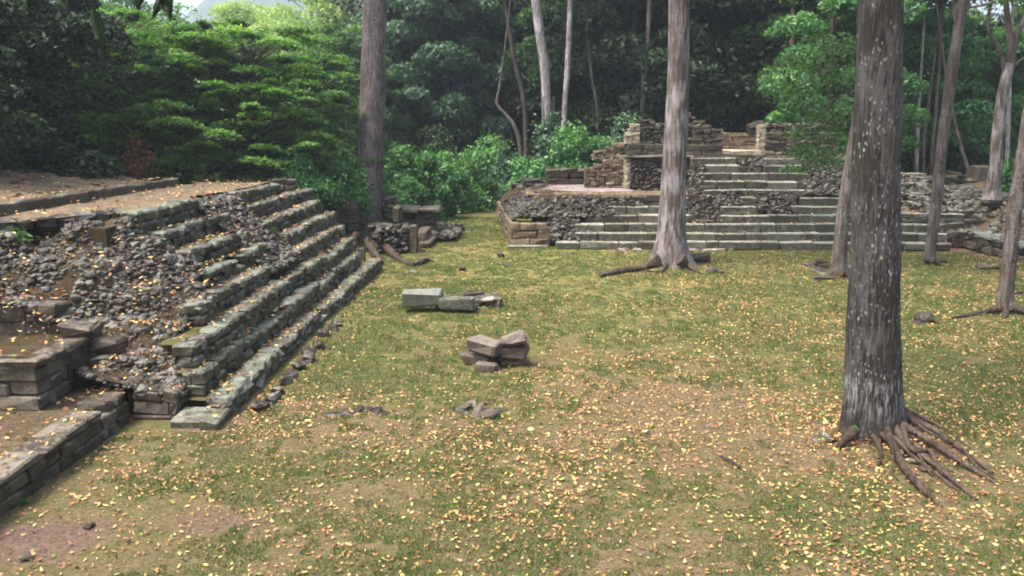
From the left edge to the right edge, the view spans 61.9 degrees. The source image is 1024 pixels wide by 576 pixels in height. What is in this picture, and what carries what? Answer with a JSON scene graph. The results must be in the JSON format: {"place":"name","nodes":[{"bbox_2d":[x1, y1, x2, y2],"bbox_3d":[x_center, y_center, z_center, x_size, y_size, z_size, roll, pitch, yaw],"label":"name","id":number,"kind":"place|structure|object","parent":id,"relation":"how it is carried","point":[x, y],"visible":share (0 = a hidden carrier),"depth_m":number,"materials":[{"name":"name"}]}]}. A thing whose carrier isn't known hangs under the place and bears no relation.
{"place":"outdoors","nodes":[
{"label":"outdoors","id":0,"kind":"place"},
{"bbox_2d":[169,0,362,79],"bbox_3d":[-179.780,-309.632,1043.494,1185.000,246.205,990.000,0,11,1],"label":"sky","id":1,"kind":"structure","parent":0,"point":[203,7],"depth_m":905.29,"materials":[{"name":"white"}]},
{"bbox_2d":[0,140,1023,575],"bbox_3d":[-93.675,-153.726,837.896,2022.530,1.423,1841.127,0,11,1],"label":"ground","id":2,"kind":"structure","parent":0,"point":[164,514],"depth_m":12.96,"materials":[{"name":"plant"}]},
{"bbox_2d":[17,551,33,560],"bbox_3d":[-5.736,3.169,10.072,0.174,0.116,0.181,-6,12,-30],"label":"rock","id":3,"kind":"object","parent":2,"relation":"on","point":[23,556],"visible":0.97,"depth_m":10.01,"materials":[{"name":"grey stone"}]},
{"bbox_2d":[0,45,58,163],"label":"tree","id":4,"kind":"object","parent":2,"relation":"on","point":[8,66],"visible":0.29,"depth_m":21.08,"materials":[{"name":"green plant"}]},
{"bbox_2d":[0,0,126,179],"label":"tree","id":5,"kind":"object","parent":2,"relation":"on","point":[25,35],"visible":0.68,"depth_m":24.63,"materials":[{"name":"green plant"}]},
{"bbox_2d":[0,0,143,169],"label":"tree","id":6,"kind":"object","parent":2,"relation":"on","point":[66,92],"visible":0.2,"depth_m":30.69,"materials":[{"name":"green plant"}]},
{"bbox_2d":[17,0,172,51],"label":"overhanging tree","id":7,"kind":"object","parent":2,"relation":"on","point":[98,24],"visible":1,"depth_m":5.03,"materials":[{"name":"green plant"}]},
{"bbox_2d":[15,0,187,176],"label":"tree","id":8,"kind":"object","parent":2,"relation":"on","point":[108,7],"visible":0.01,"depth_m":41.72,"materials":[{"name":"green plant"}]},
{"bbox_2d":[55,0,195,140],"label":"tree","id":9,"kind":"object","parent":2,"relation":"on","point":[126,3],"depth_m":55.78,"materials":[{"name":"green plant"}]},
{"bbox_2d":[10,2,275,184],"bbox_3d":[-16.297,-6.838,37.139,10.586,10.478,11.207,-7,13,-34],"label":"tree","id":10,"kind":"object","parent":2,"relation":"on","point":[91,129],"visible":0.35,"depth_m":34.92,"materials":[{"name":"green plant"}]},
{"bbox_2d":[114,132,179,180],"bbox_3d":[-14.305,-3.640,33.293,2.756,4.940,3.052,0,11,1],"label":"vine bush","id":11,"kind":"object","parent":2,"relation":"on","point":[138,172],"visible":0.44,"depth_m":32.65,"materials":[{"name":"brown plant"}]},
{"bbox_2d":[0,169,382,516],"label":"stepped terrace","id":12,"kind":"structure","parent":2,"relation":"on","point":[44,379],"depth_m":16.68,"materials":[{"name":"grey stone"}]},
{"bbox_2d":[0,226,32,245],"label":"weed","id":13,"kind":"object","parent":12,"relation":"on","point":[19,232],"visible":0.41,"depth_m":16.33,"materials":[{"name":"green plant"}]},
{"bbox_2d":[61,17,329,183],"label":"tree","id":14,"kind":"object","parent":2,"relation":"on","point":[214,111],"visible":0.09,"depth_m":40.60,"materials":[{"name":"green plant"}]},
{"bbox_2d":[198,0,285,122],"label":"tree","id":15,"kind":"object","parent":2,"relation":"on","point":[227,10],"visible":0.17,"depth_m":82.04,"materials":[{"name":"green plant"}]},
{"bbox_2d":[100,17,397,182],"bbox_3d":[-11.714,-6.575,37.328,12.536,9.892,11.705,-4,12,-22],"label":"tree","id":16,"kind":"object","parent":2,"relation":"on","point":[215,48],"visible":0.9,"depth_m":35.60,"materials":[{"name":"green plant"}]},
{"bbox_2d":[231,161,280,184],"bbox_3d":[-10.562,-3.574,36.193,3.555,3.734,3.348,-8,13,-36],"label":"vine bush","id":17,"kind":"object","parent":2,"relation":"on","point":[255,177],"visible":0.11,"depth_m":35.69,"materials":[{"name":"green plant"}]},
{"bbox_2d":[251,400,270,411],"bbox_3d":[-4.484,2.138,15.202,0.298,0.270,0.348,0,11,1],"label":"rock","id":18,"kind":"object","parent":2,"relation":"on","point":[258,405],"visible":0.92,"depth_m":15.12,"materials":[{"name":"stone"}]},
{"bbox_2d":[264,391,281,404],"bbox_3d":[-4.447,2.050,15.743,0.288,0.251,0.368,2,11,12],"label":"rock","id":19,"kind":"object","parent":2,"relation":"on","point":[273,397],"visible":0.82,"depth_m":15.67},
{"bbox_2d":[237,4,329,110],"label":"tree","id":20,"kind":"object","parent":2,"relation":"on","point":[296,15],"visible":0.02,"depth_m":94.07,"materials":[{"name":"green plant"}]},
{"bbox_2d":[279,375,293,385],"bbox_3d":[-4.483,1.859,16.844,0.284,0.216,0.375,0,11,1],"label":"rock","id":21,"kind":"object","parent":2,"relation":"on","point":[285,380],"visible":0.92,"depth_m":16.80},
{"bbox_2d":[286,368,298,378],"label":"kerb stone","id":22,"kind":"object","parent":2,"relation":"on","point":[292,372],"visible":0.48,"depth_m":17.26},
{"bbox_2d":[292,361,305,370],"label":"kerb stone","id":23,"kind":"object","parent":2,"relation":"on","point":[298,365],"visible":0.86,"depth_m":17.75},
{"bbox_2d":[241,0,358,157],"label":"tree","id":24,"kind":"object","parent":2,"relation":"on","point":[329,12],"visible":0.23,"depth_m":74.77,"materials":[{"name":"green plant"}]},
{"bbox_2d":[300,352,315,363],"bbox_3d":[-4.399,1.544,18.437,0.338,0.295,0.346,0,11,1],"label":"kerb stone","id":25,"kind":"object","parent":2,"relation":"on","point":[308,357],"visible":0.8,"depth_m":18.32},
{"bbox_2d":[228,52,388,177],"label":"tree","id":26,"kind":"object","parent":2,"relation":"on","point":[348,77],"visible":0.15,"depth_m":45.30,"materials":[{"name":"green plant"}]},
{"bbox_2d":[267,150,350,212],"bbox_3d":[-8.501,-3.646,34.826,3.964,4.382,3.814,0,11,1],"label":"vine bush","id":27,"kind":"object","parent":2,"relation":"on","point":[326,191],"visible":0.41,"depth_m":34.42,"materials":[{"name":"green plant"}]},
{"bbox_2d":[313,340,324,349],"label":"kerb stone","id":28,"kind":"object","parent":2,"relation":"on","point":[318,345],"visible":0.88,"depth_m":19.42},
{"bbox_2d":[317,329,327,337],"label":"kerb stone","id":29,"kind":"object","parent":2,"relation":"on","point":[322,333],"visible":0.72,"depth_m":20.53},
{"bbox_2d":[324,411,345,417],"bbox_3d":[-3.106,2.226,15.011,0.415,0.079,0.268,-5,12,-26],"label":"rock","id":30,"kind":"object","parent":2,"relation":"on","point":[331,414],"visible":1,"depth_m":14.95,"materials":[{"name":"stone"}]},
{"bbox_2d":[328,200,361,245],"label":"ruined wall","id":31,"kind":"structure","parent":2,"relation":"on","point":[351,210],"depth_m":36.20,"materials":[{"name":"stone"}]},
{"bbox_2d":[287,23,405,174],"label":"tree","id":32,"kind":"object","parent":2,"relation":"on","point":[340,36],"visible":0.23,"depth_m":53.18,"materials":[{"name":"green plant"}]},
{"bbox_2d":[317,132,384,219],"bbox_3d":[-7.286,-4.293,36.955,3.200,4.865,2.870,7,13,33],"label":"vine bush","id":33,"kind":"object","parent":2,"relation":"on","point":[354,180],"visible":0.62,"depth_m":36.60,"materials":[{"name":"green plant"}]},
{"bbox_2d":[347,0,434,265],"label":"tree","id":34,"kind":"object","parent":2,"relation":"on","point":[370,143],"visible":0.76,"depth_m":36.95,"materials":[{"name":"grey plant"}]},
{"bbox_2d":[383,156,418,224],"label":"vine bush","id":35,"kind":"object","parent":2,"relation":"on","point":[390,187],"visible":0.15,"depth_m":42.70,"materials":[{"name":"green plant"}]},
{"bbox_2d":[384,141,436,212],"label":"vine bush","id":36,"kind":"object","parent":2,"relation":"on","point":[404,167],"visible":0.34,"depth_m":44.94,"materials":[{"name":"green plant"}]},
{"bbox_2d":[354,12,469,157],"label":"tree","id":37,"kind":"object","parent":2,"relation":"on","point":[389,104],"visible":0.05,"depth_m":61.41,"materials":[{"name":"green plant"}]},
{"bbox_2d":[367,195,464,253],"bbox_3d":[-4.229,-2.985,37.676,3.859,2.102,8.222,0,11,1],"label":"ruin","id":38,"kind":"object","parent":2,"relation":"on","point":[412,222],"visible":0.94,"depth_m":36.98,"materials":[{"name":"stone"}]},
{"bbox_2d":[349,0,492,154],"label":"tree","id":39,"kind":"object","parent":2,"relation":"on","point":[412,102],"visible":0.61,"depth_m":57.42,"materials":[{"name":"green plant"}]},
{"bbox_2d":[401,288,442,307],"bbox_3d":[-2.468,0.277,23.380,1.109,0.452,0.675,0,11,1],"label":"stone block","id":40,"kind":"object","parent":2,"relation":"on","point":[428,297],"depth_m":23.11,"materials":[{"name":"stone"}]},
{"bbox_2d":[386,120,463,166],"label":"vine bush","id":41,"kind":"object","parent":2,"relation":"on","point":[440,144],"visible":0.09,"depth_m":54.88,"materials":[{"name":"green plant"}]},
{"bbox_2d":[344,0,530,162],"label":"tree","id":42,"kind":"object","parent":2,"relation":"on","point":[398,31],"visible":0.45,"depth_m":58.65,"materials":[{"name":"green plant"}]},
{"bbox_2d":[412,144,470,221],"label":"vine bush","id":43,"kind":"object","parent":2,"relation":"on","point":[441,180],"visible":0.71,"depth_m":46.17,"materials":[{"name":"green plant"}]},
{"bbox_2d":[433,145,477,213],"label":"vine bush","id":44,"kind":"object","parent":2,"relation":"on","point":[465,202],"visible":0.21,"depth_m":50.43,"materials":[{"name":"green plant"}]},
{"bbox_2d":[434,304,478,311],"bbox_3d":[-1.528,0.568,23.517,1.232,0.167,0.606,0,11,1],"label":"stone block","id":45,"kind":"object","parent":2,"relation":"on","point":[437,307],"depth_m":23.32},
{"bbox_2d":[438,296,474,310],"bbox_3d":[-1.494,0.390,23.253,1.008,0.388,0.552,0,11,1],"label":"stone block","id":46,"kind":"object","parent":45,"relation":"on","point":[460,303],"depth_m":23.00,"materials":[{"name":"stone"}]},
{"bbox_2d":[462,291,483,295],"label":"stone block","id":47,"kind":"object","parent":2,"relation":"on","point":[470,293],"depth_m":25.02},
{"bbox_2d":[17,0,938,167],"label":"wood","id":48,"kind":"object","parent":2,"relation":"on","point":[350,5],"depth_m":74.74,"materials":[{"name":"green plant"}]},
{"bbox_2d":[459,349,499,364],"bbox_3d":[-0.641,1.478,18.519,0.758,0.341,0.867,5,12,26],"label":"stone block","id":49,"kind":"object","parent":2,"relation":"on","point":[467,356],"depth_m":18.18,"materials":[{"name":"stone"}]},
{"bbox_2d":[466,334,504,356],"bbox_3d":[-0.555,1.209,18.047,0.743,0.367,0.476,6,12,30],"label":"stone block","id":50,"kind":"object","parent":49,"relation":"on","point":[485,345],"depth_m":17.91,"materials":[{"name":"stone"}]},
{"bbox_2d":[473,294,487,306],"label":"stone block","id":51,"kind":"object","parent":2,"relation":"on","point":[478,298],"depth_m":24.02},
{"bbox_2d":[454,126,518,211],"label":"vine bush","id":52,"kind":"object","parent":2,"relation":"on","point":[481,159],"visible":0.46,"depth_m":52.04,"materials":[{"name":"green plant"}]},
{"bbox_2d":[474,361,499,372],"bbox_3d":[-0.521,1.656,17.823,0.540,0.259,0.330,0,11,1],"label":"stone block","id":53,"kind":"object","parent":2,"relation":"on","point":[485,367],"depth_m":17.67,"materials":[{"name":"stone"}]},
{"bbox_2d":[479,408,498,418],"bbox_3d":[-0.403,2.216,14.948,0.404,0.216,0.302,4,12,23],"label":"rock","id":54,"kind":"object","parent":2,"relation":"on","point":[490,413],"visible":0.91,"depth_m":14.84,"materials":[{"name":"grey stone"}]},
{"bbox_2d":[486,294,502,307],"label":"stone block","id":55,"kind":"object","parent":2,"relation":"on","point":[497,302],"depth_m":23.92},
{"bbox_2d":[480,135,525,210],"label":"vine bush","id":56,"kind":"object","parent":2,"relation":"on","point":[505,155],"visible":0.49,"depth_m":51.20,"materials":[{"name":"green plant"}]},
{"bbox_2d":[450,7,559,156],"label":"tree","id":57,"kind":"object","parent":2,"relation":"on","point":[508,137],"visible":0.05,"depth_m":61.60,"materials":[{"name":"green plant"}]},
{"bbox_2d":[495,0,522,156],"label":"tree","id":58,"kind":"object","parent":2,"relation":"on","point":[512,123],"visible":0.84,"depth_m":51.83,"materials":[{"name":"grey plant"}]},
{"bbox_2d":[0,156,1023,575],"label":"fallen leaves","id":59,"kind":"object","parent":2,"relation":"on","point":[644,432],"visible":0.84,"depth_m":14.22,"materials":[{"name":"yellow plant"}]},
{"bbox_2d":[499,356,529,365],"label":"stone block","id":60,"kind":"object","parent":2,"relation":"on","point":[508,362],"depth_m":18.20,"materials":[{"name":"grey stone"}]},
{"bbox_2d":[498,342,529,360],"bbox_3d":[0.038,1.351,18.186,0.686,0.317,0.469,0,11,1],"label":"stone block","id":61,"kind":"object","parent":60,"relation":"on","point":[519,352],"depth_m":18.02,"materials":[{"name":"stone"}]},
{"bbox_2d":[501,329,527,346],"bbox_3d":[0.049,1.097,18.077,0.581,0.462,0.448,0,11,1],"label":"stone block","id":62,"kind":"object","parent":61,"relation":"on","point":[517,337],"depth_m":17.91,"materials":[{"name":"stone"}]},
{"bbox_2d":[503,0,527,157],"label":"tree","id":63,"kind":"object","parent":2,"relation":"on","point":[521,87],"visible":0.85,"depth_m":54.39,"materials":[{"name":"grey plant"}]},
{"bbox_2d":[491,140,549,217],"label":"vine bush","id":64,"kind":"object","parent":2,"relation":"on","point":[521,167],"visible":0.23,"depth_m":47.95,"materials":[{"name":"green plant"}]},
{"bbox_2d":[470,0,611,159],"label":"tree","id":65,"kind":"object","parent":2,"relation":"on","point":[511,102],"visible":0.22,"depth_m":60.02,"materials":[{"name":"green plant"}]},
{"bbox_2d":[531,0,550,123],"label":"tree","id":66,"kind":"object","parent":2,"relation":"on","point":[541,49],"visible":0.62,"depth_m":49.15,"materials":[{"name":"grey plant"}]},
{"bbox_2d":[524,96,566,172],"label":"vine bush","id":67,"kind":"object","parent":2,"relation":"on","point":[544,131],"visible":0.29,"depth_m":48.42,"materials":[{"name":"green plant"}]},
{"bbox_2d":[561,0,572,127],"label":"tree","id":68,"kind":"object","parent":2,"relation":"on","point":[567,60],"visible":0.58,"depth_m":48.80,"materials":[{"name":"grey plant"}]},
{"bbox_2d":[541,114,598,181],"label":"vine bush","id":69,"kind":"object","parent":2,"relation":"on","point":[569,150],"visible":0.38,"depth_m":46.54,"materials":[{"name":"green plant"}]},
{"bbox_2d":[499,0,660,156],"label":"tree","id":70,"kind":"object","parent":2,"relation":"on","point":[556,81],"visible":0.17,"depth_m":57.54,"materials":[{"name":"green plant"}]},
{"bbox_2d":[584,3,599,135],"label":"tree","id":71,"kind":"object","parent":2,"relation":"on","point":[592,78],"visible":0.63,"depth_m":51.40,"materials":[{"name":"grey plant"}]},
{"bbox_2d":[581,125,619,176],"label":"vine bush","id":72,"kind":"object","parent":2,"relation":"on","point":[598,142],"visible":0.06,"depth_m":46.98,"materials":[{"name":"green plant"}]},
{"bbox_2d":[605,110,647,149],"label":"vine bush","id":73,"kind":"object","parent":2,"relation":"on","point":[621,137],"visible":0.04,"depth_m":48.08,"materials":[{"name":"green plant"}]},
{"bbox_2d":[547,0,729,147],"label":"tree","id":74,"kind":"object","parent":2,"relation":"on","point":[613,16],"visible":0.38,"depth_m":52.33,"materials":[{"name":"green plant"}]},
{"bbox_2d":[640,0,651,118],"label":"tree","id":75,"kind":"object","parent":2,"relation":"on","point":[648,27],"visible":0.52,"depth_m":49.09,"materials":[{"name":"grey plant"}]},
{"bbox_2d":[595,0,701,276],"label":"tree","id":76,"kind":"object","parent":2,"relation":"on","point":[670,249],"visible":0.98,"depth_m":30.25,"materials":[{"name":"grey plant"}]},
{"bbox_2d":[590,7,754,108],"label":"tree","id":77,"kind":"object","parent":2,"relation":"on","point":[611,101],"visible":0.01,"depth_m":55.31,"materials":[{"name":"green plant"}]},
{"bbox_2d":[690,253,710,260],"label":"stone block","id":78,"kind":"object","parent":2,"relation":"on","point":[701,257],"depth_m":31.92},
{"bbox_2d":[618,0,824,143],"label":"tree","id":79,"kind":"object","parent":2,"relation":"on","point":[712,79],"visible":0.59,"depth_m":49.02,"materials":[{"name":"green plant"}]},
{"bbox_2d":[496,113,985,250],"bbox_3d":[9.780,-5.449,40.561,21.517,6.062,12.080,0,11,1],"label":"stepped pyramid","id":80,"kind":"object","parent":2,"relation":"on","point":[572,218],"visible":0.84,"depth_m":37.03,"materials":[{"name":"grey stone"}]},
{"bbox_2d":[699,0,850,132],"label":"tree","id":81,"kind":"object","parent":2,"relation":"on","point":[727,37],"visible":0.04,"depth_m":53.34,"materials":[{"name":"green plant"}]},
{"bbox_2d":[721,0,856,153],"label":"tree","id":82,"kind":"object","parent":2,"relation":"on","point":[760,26],"visible":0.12,"depth_m":48.72,"materials":[{"name":"green plant"}]},
{"bbox_2d":[789,0,795,109],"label":"tree","id":83,"kind":"object","parent":2,"relation":"on","point":[792,40],"visible":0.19,"depth_m":46.90,"materials":[{"name":"grey plant"}]},
{"bbox_2d":[802,262,815,266],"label":"stone block","id":84,"kind":"object","parent":2,"relation":"on","point":[809,264],"depth_m":31.10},
{"bbox_2d":[762,32,856,281],"bbox_3d":[11.792,-8.484,28.575,7.345,16.761,9.182,-7,13,-34],"label":"tree","id":85,"kind":"object","parent":2,"relation":"on","point":[839,265],"visible":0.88,"depth_m":32.31,"materials":[{"name":"green plant"}]},
{"bbox_2d":[810,275,833,279],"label":"stone block","id":86,"kind":"object","parent":2,"relation":"on","point":[822,277],"depth_m":28.34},
{"bbox_2d":[814,259,830,265],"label":"stone block","id":87,"kind":"object","parent":2,"relation":"on","point":[818,262],"depth_m":30.61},
{"bbox_2d":[756,0,930,153],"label":"tree","id":88,"kind":"object","parent":2,"relation":"on","point":[810,27],"visible":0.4,"depth_m":44.67,"materials":[{"name":"green plant"}]},
{"bbox_2d":[813,3,936,146],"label":"tree","id":89,"kind":"object","parent":2,"relation":"on","point":[849,60],"visible":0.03,"depth_m":58.98,"materials":[{"name":"green plant"}]},
{"bbox_2d":[901,148,926,172],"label":"vine bush","id":90,"kind":"object","parent":2,"relation":"on","point":[907,166],"visible":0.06,"depth_m":50.25,"materials":[{"name":"green plant"}]},
{"bbox_2d":[835,0,996,508],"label":"tree","id":91,"kind":"object","parent":2,"relation":"on","point":[874,409],"visible":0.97,"depth_m":12.94,"materials":[{"name":"grey plant"}]},
{"bbox_2d":[914,3,926,172],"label":"tree","id":92,"kind":"object","parent":2,"relation":"on","point":[916,152],"visible":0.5,"depth_m":48.51,"materials":[{"name":"grey plant"}]},
{"bbox_2d":[913,311,935,323],"bbox_3d":[10.752,0.809,22.172,0.521,0.378,0.426,0,11,1],"label":"rock","id":93,"kind":"object","parent":2,"relation":"on","point":[925,317],"visible":0.81,"depth_m":22.07,"materials":[{"name":"stone"}]},
{"bbox_2d":[928,0,944,184],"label":"tree","id":94,"kind":"object","parent":2,"relation":"on","point":[931,159],"visible":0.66,"depth_m":47.48,"materials":[{"name":"brown plant"}]},
{"bbox_2d":[904,0,971,177],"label":"tree","id":95,"kind":"object","parent":2,"relation":"on","point":[961,148],"visible":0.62,"depth_m":47.58,"materials":[{"name":"grey plant"}]},
{"bbox_2d":[902,10,997,172],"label":"tree","id":96,"kind":"object","parent":2,"relation":"on","point":[912,39],"visible":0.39,"depth_m":49.97,"materials":[{"name":"green plant"}]},
{"bbox_2d":[919,0,980,172],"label":"tree","id":97,"kind":"object","parent":2,"relation":"on","point":[933,11],"visible":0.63,"depth_m":48.18,"materials":[{"name":"grey plant"}]},
{"bbox_2d":[925,136,984,178],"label":"vine bush","id":98,"kind":"object","parent":2,"relation":"on","point":[955,163],"visible":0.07,"depth_m":50.41,"materials":[{"name":"green plant"}]},
{"bbox_2d":[915,0,996,265],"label":"tree","id":99,"kind":"object","parent":2,"relation":"on","point":[960,11],"visible":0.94,"depth_m":30.89,"materials":[{"name":"grey plant"}]},
{"bbox_2d":[907,6,1022,166],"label":"tree","id":100,"kind":"object","parent":2,"relation":"on","point":[980,29],"visible":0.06,"depth_m":58.05,"materials":[{"name":"green plant"}]},
{"bbox_2d":[944,165,988,184],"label":"ruined wall","id":101,"kind":"structure","parent":2,"relation":"on","point":[978,173],"depth_m":46.85,"materials":[{"name":"stone"}]},
{"bbox_2d":[939,12,1005,162],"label":"tree","id":102,"kind":"object","parent":2,"relation":"on","point":[1000,23],"visible":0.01,"depth_m":64.50,"materials":[{"name":"green plant"}]},
{"bbox_2d":[927,30,1023,167],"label":"tree","id":103,"kind":"object","parent":2,"relation":"on","point":[990,79],"visible":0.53,"depth_m":49.77,"materials":[{"name":"green plant"}]},
{"bbox_2d":[928,181,1023,262],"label":"ruined terrace","id":104,"kind":"structure","parent":2,"relation":"on","point":[989,222],"depth_m":36.02,"materials":[{"name":"stone"}]},
{"bbox_2d":[976,0,1023,200],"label":"forked tree","id":105,"kind":"object","parent":104,"relation":"on","point":[992,191],"visible":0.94,"depth_m":36.13,"materials":[{"name":"grey plant"}]},
{"bbox_2d":[951,0,1023,318],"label":"tree","id":106,"kind":"object","parent":2,"relation":"on","point":[1005,306],"visible":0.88,"depth_m":22.73,"materials":[{"name":"grey plant"}]},
{"bbox_2d":[976,265,999,269],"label":"stone block","id":107,"kind":"object","parent":2,"relation":"on","point":[988,267],"depth_m":30.42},
{"bbox_2d":[963,7,1023,165],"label":"tree","id":108,"kind":"object","parent":2,"relation":"on","point":[1018,89],"visible":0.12,"depth_m":53.11,"materials":[{"name":"green plant"}]},
{"bbox_2d":[985,155,1015,192],"bbox_3d":[23.118,-4.303,39.594,2.872,3.905,2.644,4,11,20],"label":"vine bush","id":109,"kind":"object","parent":2,"relation":"on","point":[1007,172],"visible":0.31,"depth_m":39.19,"materials":[{"name":"green plant"}]},
{"bbox_2d":[1004,2,1014,165],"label":"tree","id":110,"kind":"object","parent":2,"relation":"on","point":[1007,136],"visible":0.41,"depth_m":48.60,"materials":[{"name":"grey plant"}]},
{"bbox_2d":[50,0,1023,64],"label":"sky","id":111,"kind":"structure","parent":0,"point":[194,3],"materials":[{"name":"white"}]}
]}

